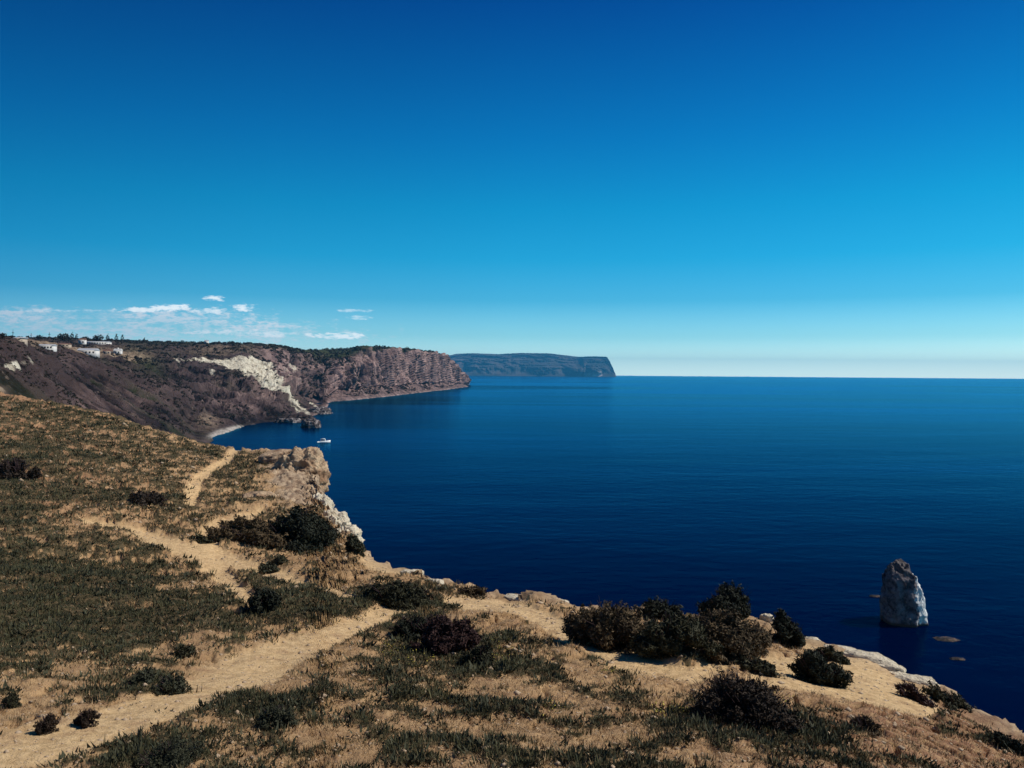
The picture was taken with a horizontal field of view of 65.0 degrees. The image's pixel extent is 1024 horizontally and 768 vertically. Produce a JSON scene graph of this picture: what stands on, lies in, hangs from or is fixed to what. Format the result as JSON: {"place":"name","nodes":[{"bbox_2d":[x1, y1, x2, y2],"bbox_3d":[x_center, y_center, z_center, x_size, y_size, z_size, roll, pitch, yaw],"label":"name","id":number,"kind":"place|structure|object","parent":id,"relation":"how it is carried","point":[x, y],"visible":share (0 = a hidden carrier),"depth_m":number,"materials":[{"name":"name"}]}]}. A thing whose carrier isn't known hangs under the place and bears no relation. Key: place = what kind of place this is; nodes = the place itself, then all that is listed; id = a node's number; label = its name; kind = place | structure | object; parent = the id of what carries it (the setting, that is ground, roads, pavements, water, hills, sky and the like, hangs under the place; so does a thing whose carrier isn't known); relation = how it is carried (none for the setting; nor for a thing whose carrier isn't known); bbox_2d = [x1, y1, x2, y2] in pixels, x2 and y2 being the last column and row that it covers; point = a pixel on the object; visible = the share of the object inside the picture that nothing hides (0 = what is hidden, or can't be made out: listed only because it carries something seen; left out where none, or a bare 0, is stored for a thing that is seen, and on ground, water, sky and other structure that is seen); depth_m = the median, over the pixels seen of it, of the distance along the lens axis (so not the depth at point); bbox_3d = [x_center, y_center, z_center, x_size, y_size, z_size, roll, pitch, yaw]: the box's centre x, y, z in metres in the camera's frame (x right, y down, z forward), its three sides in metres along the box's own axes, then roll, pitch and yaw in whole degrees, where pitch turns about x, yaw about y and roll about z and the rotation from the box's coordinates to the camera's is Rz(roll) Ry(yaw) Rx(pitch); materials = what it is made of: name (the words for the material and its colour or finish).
{"place":"outdoors","nodes":[
{"label":"outdoors","id":0,"kind":"place"},
{"bbox_2d":[0,335,470,442],"bbox_3d":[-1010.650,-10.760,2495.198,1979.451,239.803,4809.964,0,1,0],"label":"coastal hills","id":1,"kind":"structure","parent":0,"point":[97,374],"depth_m":1100.92,"materials":[{"name":"stone"}]},
{"bbox_2d":[14,337,28,346],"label":"house","id":2,"kind":"structure","parent":1,"relation":"on","point":[24,339],"depth_m":418.09,"materials":[{"name":"beige paint"}]},
{"bbox_2d":[39,344,57,351],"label":"house","id":3,"kind":"structure","parent":1,"relation":"on","point":[50,346],"depth_m":588.93,"materials":[{"name":"white paint"}]},
{"bbox_2d":[57,333,68,340],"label":"tree","id":4,"kind":"object","parent":1,"relation":"on","point":[60,336],"visible":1,"depth_m":1162.72,"materials":[{"name":"green plant"}]},
{"bbox_2d":[58,343,71,347],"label":"house","id":5,"kind":"structure","parent":1,"relation":"on","point":[68,345],"depth_m":887.74,"materials":[{"name":"beige paint"}]},
{"bbox_2d":[78,338,86,343],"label":"house","id":6,"kind":"structure","parent":1,"relation":"on","point":[82,340],"depth_m":1160.39,"materials":[{"name":"white paint"}]},
{"bbox_2d":[77,348,99,357],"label":"house","id":7,"kind":"structure","parent":1,"relation":"on","point":[93,352],"depth_m":883.33,"materials":[{"name":"white paint"}]},
{"bbox_2d":[92,334,103,340],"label":"tree","id":8,"kind":"object","parent":1,"relation":"on","point":[99,337],"visible":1,"depth_m":1332.10,"materials":[{"name":"green plant"}]},
{"bbox_2d":[87,341,111,344],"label":"house","id":9,"kind":"structure","parent":1,"relation":"on","point":[101,342],"depth_m":1214.78,"materials":[{"name":"white paint"}]},
{"bbox_2d":[103,349,112,353],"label":"house","id":10,"kind":"structure","parent":1,"relation":"on","point":[107,351],"depth_m":1118.06,"materials":[{"name":"brown concrete"}]},
{"bbox_2d":[113,348,122,353],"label":"chapel","id":11,"kind":"structure","parent":1,"relation":"on","point":[118,350],"depth_m":1118.81,"materials":[{"name":"white paint"}]},
{"bbox_2d":[0,335,469,435],"bbox_3d":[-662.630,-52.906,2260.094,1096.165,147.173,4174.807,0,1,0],"label":"scrub","id":12,"kind":"object","parent":1,"relation":"on","point":[265,346],"visible":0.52,"depth_m":1230.63,"materials":[{"name":"plant"}]},
{"bbox_2d":[0,391,1023,767],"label":"ground","id":13,"kind":"structure","parent":0,"point":[302,487],"depth_m":18.06,"materials":[{"name":"beige soil"}]},
{"bbox_2d":[0,690,21,708],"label":"shrub","id":14,"kind":"object","parent":13,"relation":"on","point":[11,700],"visible":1,"depth_m":12.11,"materials":[{"name":"green plant"}]},
{"bbox_2d":[0,457,43,479],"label":"twiggy shrub","id":15,"kind":"object","parent":13,"relation":"on","point":[15,467],"visible":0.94,"depth_m":67.73,"materials":[{"name":"brown plant"}]},
{"bbox_2d":[33,712,60,735],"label":"shrub","id":16,"kind":"object","parent":13,"relation":"on","point":[49,722],"visible":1,"depth_m":10.59,"materials":[{"name":"brown plant"}]},
{"bbox_2d":[71,707,101,727],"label":"shrub","id":17,"kind":"object","parent":13,"relation":"on","point":[84,718],"visible":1,"depth_m":10.98,"materials":[{"name":"brown plant"}]},
{"bbox_2d":[117,667,157,686],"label":"shrub","id":18,"kind":"object","parent":13,"relation":"on","point":[146,675],"visible":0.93,"depth_m":13.76,"materials":[{"name":"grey plant"}]},
{"bbox_2d":[129,488,171,506],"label":"shrub","id":19,"kind":"object","parent":13,"relation":"on","point":[139,497],"visible":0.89,"depth_m":57.55,"materials":[{"name":"brown plant"}]},
{"bbox_2d":[131,732,207,767],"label":"shrub","id":20,"kind":"object","parent":13,"relation":"on","point":[176,752],"visible":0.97,"depth_m":9.29,"materials":[{"name":"green plant"}]},
{"bbox_2d":[151,672,192,695],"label":"shrub","id":21,"kind":"object","parent":13,"relation":"on","point":[172,686],"visible":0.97,"depth_m":13.57,"materials":[{"name":"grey plant"}]},
{"bbox_2d":[171,643,199,658],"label":"shrub","id":22,"kind":"object","parent":13,"relation":"on","point":[183,650],"visible":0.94,"depth_m":17.07,"materials":[{"name":"green plant"}]},
{"bbox_2d":[187,533,217,543],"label":"shrub","id":23,"kind":"object","parent":13,"relation":"on","point":[203,539],"visible":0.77,"depth_m":44.34,"materials":[{"name":"green plant"}]},
{"bbox_2d":[203,514,291,550],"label":"juniper bush","id":24,"kind":"object","parent":13,"relation":"on","point":[255,531],"visible":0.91,"depth_m":44.90,"materials":[{"name":"green plant"}]},
{"bbox_2d":[242,491,276,497],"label":"pale outcrop","id":25,"kind":"object","parent":13,"relation":"on","point":[256,493],"visible":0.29,"depth_m":71.96,"materials":[{"name":"brown stone"}]},
{"bbox_2d":[242,586,282,613],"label":"leafy shrub","id":26,"kind":"object","parent":13,"relation":"on","point":[266,599],"visible":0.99,"depth_m":22.22,"materials":[{"name":"green plant"}]},
{"bbox_2d":[258,561,280,574],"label":"shrub","id":27,"kind":"object","parent":13,"relation":"on","point":[270,568],"visible":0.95,"depth_m":37.53,"materials":[{"name":"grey plant"}]},
{"bbox_2d":[260,552,288,565],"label":"shrub","id":28,"kind":"object","parent":13,"relation":"on","point":[280,559],"visible":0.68,"depth_m":39.39,"materials":[{"name":"green plant"}]},
{"bbox_2d":[258,449,291,463],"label":"rock outcrop","id":29,"kind":"object","parent":13,"relation":"on","point":[268,457],"visible":0.2,"depth_m":101.52,"materials":[{"name":"brown stone"}]},
{"bbox_2d":[256,702,304,730],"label":"shrub","id":30,"kind":"object","parent":13,"relation":"on","point":[272,715],"visible":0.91,"depth_m":10.97,"materials":[{"name":"green plant"}]},
{"bbox_2d":[274,446,330,493],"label":"rock bluff","id":31,"kind":"structure","parent":13,"relation":"on","point":[307,459],"depth_m":94.49,"materials":[{"name":"brown stone"}]},
{"bbox_2d":[266,505,339,553],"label":"juniper bush","id":32,"kind":"object","parent":13,"relation":"on","point":[312,531],"visible":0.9,"depth_m":46.29,"materials":[{"name":"green plant"}]},
{"bbox_2d":[311,491,334,509],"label":"pale outcrop","id":33,"kind":"object","parent":13,"relation":"on","point":[326,500],"visible":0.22,"depth_m":73.51,"materials":[{"name":"stone"}]},
{"bbox_2d":[323,508,350,526],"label":"pale outcrop","id":34,"kind":"object","parent":13,"relation":"on","point":[339,518],"visible":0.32,"depth_m":65.43,"materials":[{"name":"stone"}]},
{"bbox_2d":[338,525,364,542],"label":"pale outcrop","id":35,"kind":"object","parent":13,"relation":"on","point":[354,529],"visible":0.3,"depth_m":59.99,"materials":[{"name":"stone"}]},
{"bbox_2d":[344,533,366,557],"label":"leafy shrub","id":36,"kind":"object","parent":13,"relation":"on","point":[354,545],"visible":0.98,"depth_m":48.05,"materials":[{"name":"green plant"}]},
{"bbox_2d":[355,575,433,611],"bbox_3d":[-3.662,6.807,26.012,3.007,1.170,2.018,1,1,38],"label":"juniper bush","id":37,"kind":"object","parent":13,"relation":"on","point":[397,594],"visible":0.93,"depth_m":25.49,"materials":[{"name":"green plant"}]},
{"bbox_2d":[390,614,431,641],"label":"leafy shrub","id":38,"kind":"object","parent":13,"relation":"on","point":[410,627],"visible":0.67,"depth_m":20.51,"materials":[{"name":"green plant"}]},
{"bbox_2d":[400,569,423,574],"bbox_3d":[-4.885,9.240,39.138,1.209,0.412,0.696,0,1,0],"label":"boulder","id":39,"kind":"object","parent":13,"relation":"on","point":[409,571],"visible":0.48,"depth_m":39.00,"materials":[{"name":"stone"}]},
{"bbox_2d":[426,578,443,583],"bbox_3d":[-3.401,8.656,34.623,0.997,0.537,0.643,0,1,0],"label":"boulder","id":40,"kind":"object","parent":13,"relation":"on","point":[441,581],"visible":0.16,"depth_m":34.52,"materials":[{"name":"stone"}]},
{"bbox_2d":[409,610,484,655],"bbox_3d":[-1.454,5.628,18.252,1.673,0.958,1.445,0,1,0],"label":"reddish bush","id":41,"kind":"object","parent":13,"relation":"on","point":[443,634],"visible":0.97,"depth_m":18.03,"materials":[{"name":"brown plant"}]},
{"bbox_2d":[455,584,488,598],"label":"cliff shrub","id":42,"kind":"object","parent":13,"relation":"on","point":[475,590],"visible":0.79,"depth_m":30.46,"materials":[{"name":"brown plant"}]},
{"bbox_2d":[455,640,495,668],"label":"leafy shrub","id":43,"kind":"object","parent":13,"relation":"on","point":[481,653],"visible":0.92,"depth_m":16.64,"materials":[{"name":"green plant"}]},
{"bbox_2d":[0,404,1021,767],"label":"pebbles","id":44,"kind":"object","parent":13,"relation":"on","point":[424,680],"visible":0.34,"depth_m":15.96,"materials":[{"name":"stone"}]},
{"bbox_2d":[0,399,1022,767],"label":"dry grass","id":45,"kind":"structure","parent":13,"relation":"on","point":[612,737],"depth_m":14.16,"materials":[{"name":"plant"}]},
{"bbox_2d":[0,395,1023,767],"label":"grass","id":46,"kind":"structure","parent":13,"relation":"on","point":[394,677],"depth_m":16.68,"materials":[{"name":"plant"}]},
{"bbox_2d":[504,593,521,600],"bbox_3d":[0.299,7.933,29.706,1.409,0.254,0.694,1,1,29],"label":"rim rock","id":47,"kind":"object","parent":13,"relation":"on","point":[511,596],"visible":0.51,"depth_m":29.66,"materials":[{"name":"stone"}]},
{"bbox_2d":[292,623,790,715],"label":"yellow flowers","id":48,"kind":"object","parent":13,"relation":"on","point":[552,700],"visible":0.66,"depth_m":16.59,"materials":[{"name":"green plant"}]},
{"bbox_2d":[560,599,650,654],"bbox_3d":[2.345,5.874,19.835,2.386,1.295,2.158,0,1,0],"label":"juniper bush","id":49,"kind":"object","parent":13,"relation":"on","point":[607,627],"visible":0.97,"depth_m":19.48,"materials":[{"name":"green plant"}]},
{"bbox_2d":[636,595,687,621],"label":"juniper bush","id":50,"kind":"object","parent":13,"relation":"on","point":[657,608],"visible":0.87,"depth_m":24.69,"materials":[{"name":"green plant"}]},
{"bbox_2d":[628,612,723,660],"bbox_3d":[3.767,5.792,18.683,2.155,1.059,1.488,0,1,0],"label":"juniper bush","id":51,"kind":"object","parent":13,"relation":"on","point":[672,634],"visible":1,"depth_m":18.33,"materials":[{"name":"green plant"}]},
{"bbox_2d":[696,579,751,619],"bbox_3d":[7.221,7.295,26.886,1.720,1.330,1.835,0,1,-21],"label":"juniper bush","id":52,"kind":"object","parent":13,"relation":"on","point":[729,596],"visible":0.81,"depth_m":26.59,"materials":[{"name":"green plant"}]},
{"bbox_2d":[684,607,774,664],"bbox_3d":[5.341,5.994,19.190,2.346,1.297,2.320,0,1,0],"label":"juniper bush","id":53,"kind":"object","parent":13,"relation":"on","point":[732,634],"visible":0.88,"depth_m":18.90,"materials":[{"name":"green plant"}]},
{"bbox_2d":[686,667,804,732],"bbox_3d":[3.825,5.140,13.124,1.858,1.068,1.516,1,1,18],"label":"juniper bush","id":54,"kind":"object","parent":13,"relation":"on","point":[752,702],"visible":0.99,"depth_m":12.82,"materials":[{"name":"green plant"}]},
{"bbox_2d":[733,655,787,679],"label":"juniper bush","id":55,"kind":"object","parent":13,"relation":"on","point":[764,667],"visible":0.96,"depth_m":18.03,"materials":[{"name":"green plant"}]},
{"bbox_2d":[759,613,773,622],"bbox_3d":[8.447,7.745,26.609,0.487,0.295,0.243,1,1,29],"label":"rim rock","id":56,"kind":"object","parent":13,"relation":"on","point":[765,617],"visible":0.89,"depth_m":26.53,"materials":[{"name":"stone"}]},
{"bbox_2d":[769,607,806,648],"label":"conifer shrub","id":57,"kind":"object","parent":13,"relation":"on","point":[788,633],"visible":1,"depth_m":22.80,"materials":[{"name":"green plant"}]},
{"bbox_2d":[805,636,820,640],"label":"rim rock","id":58,"kind":"object","parent":13,"relation":"on","point":[815,638],"visible":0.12,"depth_m":24.54,"materials":[{"name":"stone"}]},
{"bbox_2d":[787,648,853,688],"bbox_3d":[7.102,6.521,18.465,1.498,0.956,0.856,0,1,0],"label":"juniper bush","id":59,"kind":"object","parent":13,"relation":"on","point":[811,666],"visible":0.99,"depth_m":18.30,"materials":[{"name":"green plant"}]},
{"bbox_2d":[812,644,850,664],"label":"juniper bush","id":60,"kind":"object","parent":13,"relation":"on","point":[832,654],"visible":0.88,"depth_m":21.18,"materials":[{"name":"green plant"}]},
{"bbox_2d":[824,644,855,649],"bbox_3d":[9.549,7.766,23.410,1.150,0.295,0.580,1,1,29],"label":"rim rock","id":61,"kind":"object","parent":13,"relation":"on","point":[845,647],"visible":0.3,"depth_m":23.32,"materials":[{"name":"stone"}]},
{"bbox_2d":[847,714,886,736],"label":"twiggy shrub","id":62,"kind":"object","parent":13,"relation":"on","point":[863,721],"visible":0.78,"depth_m":14.28,"materials":[{"name":"brown plant"}]},
{"bbox_2d":[843,649,895,662],"bbox_3d":[10.076,7.785,22.698,1.430,0.402,0.704,1,1,29],"label":"rim rock","id":63,"kind":"object","parent":13,"relation":"on","point":[872,656],"visible":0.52,"depth_m":22.58,"materials":[{"name":"stone"}]},
{"bbox_2d":[873,661,906,672],"bbox_3d":[10.345,7.865,22.088,0.896,0.445,0.516,1,1,29],"label":"rim rock","id":64,"kind":"object","parent":13,"relation":"on","point":[888,666],"visible":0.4,"depth_m":21.92,"materials":[{"name":"stone"}]},
{"bbox_2d":[890,671,912,674],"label":"rim rock","id":65,"kind":"object","parent":13,"relation":"on","point":[898,673],"visible":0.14,"depth_m":21.66,"materials":[{"name":"stone"}]},
{"bbox_2d":[894,680,937,707],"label":"twiggy shrub","id":66,"kind":"object","parent":13,"relation":"on","point":[911,692],"visible":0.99,"depth_m":18.33,"materials":[{"name":"brown plant"}]},
{"bbox_2d":[894,674,939,685],"bbox_3d":[10.622,7.878,21.114,1.279,0.456,0.613,1,1,29],"label":"rim rock","id":67,"kind":"object","parent":13,"relation":"on","point":[918,679],"visible":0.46,"depth_m":20.98,"materials":[{"name":"stone"}]},
{"bbox_2d":[920,679,977,712],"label":"cliff shrub","id":68,"kind":"object","parent":13,"relation":"on","point":[954,700],"visible":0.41,"depth_m":19.49,"materials":[{"name":"green plant"}]},
{"bbox_2d":[991,727,1023,755],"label":"cliff shrub","id":69,"kind":"object","parent":13,"relation":"on","point":[1008,743],"visible":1,"depth_m":15.74,"materials":[{"name":"green plant"}]},
{"bbox_2d":[0,0,1023,378],"label":"sky","id":70,"kind":"structure","parent":0,"point":[729,188],"materials":[{"name":"blue"}]},
{"bbox_2d":[449,353,615,376],"bbox_3d":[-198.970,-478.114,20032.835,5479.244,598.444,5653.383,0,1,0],"label":"headland","id":71,"kind":"structure","parent":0,"point":[517,364],"depth_m":18051.26,"materials":[{"name":"grey stone"}]},
{"bbox_2d":[210,376,1023,732],"bbox_3d":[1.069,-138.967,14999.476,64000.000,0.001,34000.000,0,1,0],"label":"sea","id":72,"kind":"structure","parent":0,"point":[814,506],"depth_m":402.52,"materials":[{"name":"blue liquid"}]},
{"bbox_2d":[273,417,301,422],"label":"cove rock","id":73,"kind":"object","parent":72,"relation":"in","point":[289,420],"visible":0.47,"depth_m":943.70,"materials":[{"name":"grey stone"}]},
{"bbox_2d":[286,413,313,419],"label":"cove rock","id":74,"kind":"object","parent":72,"relation":"in","point":[302,416],"visible":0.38,"depth_m":996.78,"materials":[{"name":"grey stone"}]},
{"bbox_2d":[300,417,320,427],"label":"cove rock","id":75,"kind":"object","parent":72,"relation":"in","point":[311,422],"visible":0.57,"depth_m":859.27,"materials":[{"name":"grey stone"}]},
{"bbox_2d":[307,406,331,413],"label":"cove rock","id":76,"kind":"object","parent":72,"relation":"in","point":[321,410],"visible":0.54,"depth_m":1143.94,"materials":[{"name":"grey stone"}]},
{"bbox_2d":[317,438,329,442],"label":"motor boat","id":77,"kind":"object","parent":72,"relation":"on","point":[323,441],"visible":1,"depth_m":677.16,"materials":[{"name":"white plastic"}]},
{"bbox_2d":[879,558,928,627],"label":"sea stack","id":78,"kind":"object","parent":72,"relation":"in","point":[902,601],"visible":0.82,"depth_m":193.22,"materials":[{"name":"grey stone"}]},
{"bbox_2d":[932,636,959,641],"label":"sea rock","id":79,"kind":"object","parent":72,"relation":"in","point":[946,639],"visible":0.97,"depth_m":182.98,"materials":[{"name":"grey stone"}]},
{"bbox_2d":[950,657,964,660],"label":"sea rock","id":80,"kind":"object","parent":72,"relation":"in","point":[957,658],"visible":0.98,"depth_m":170.44,"materials":[{"name":"grey stone"}]}
]}

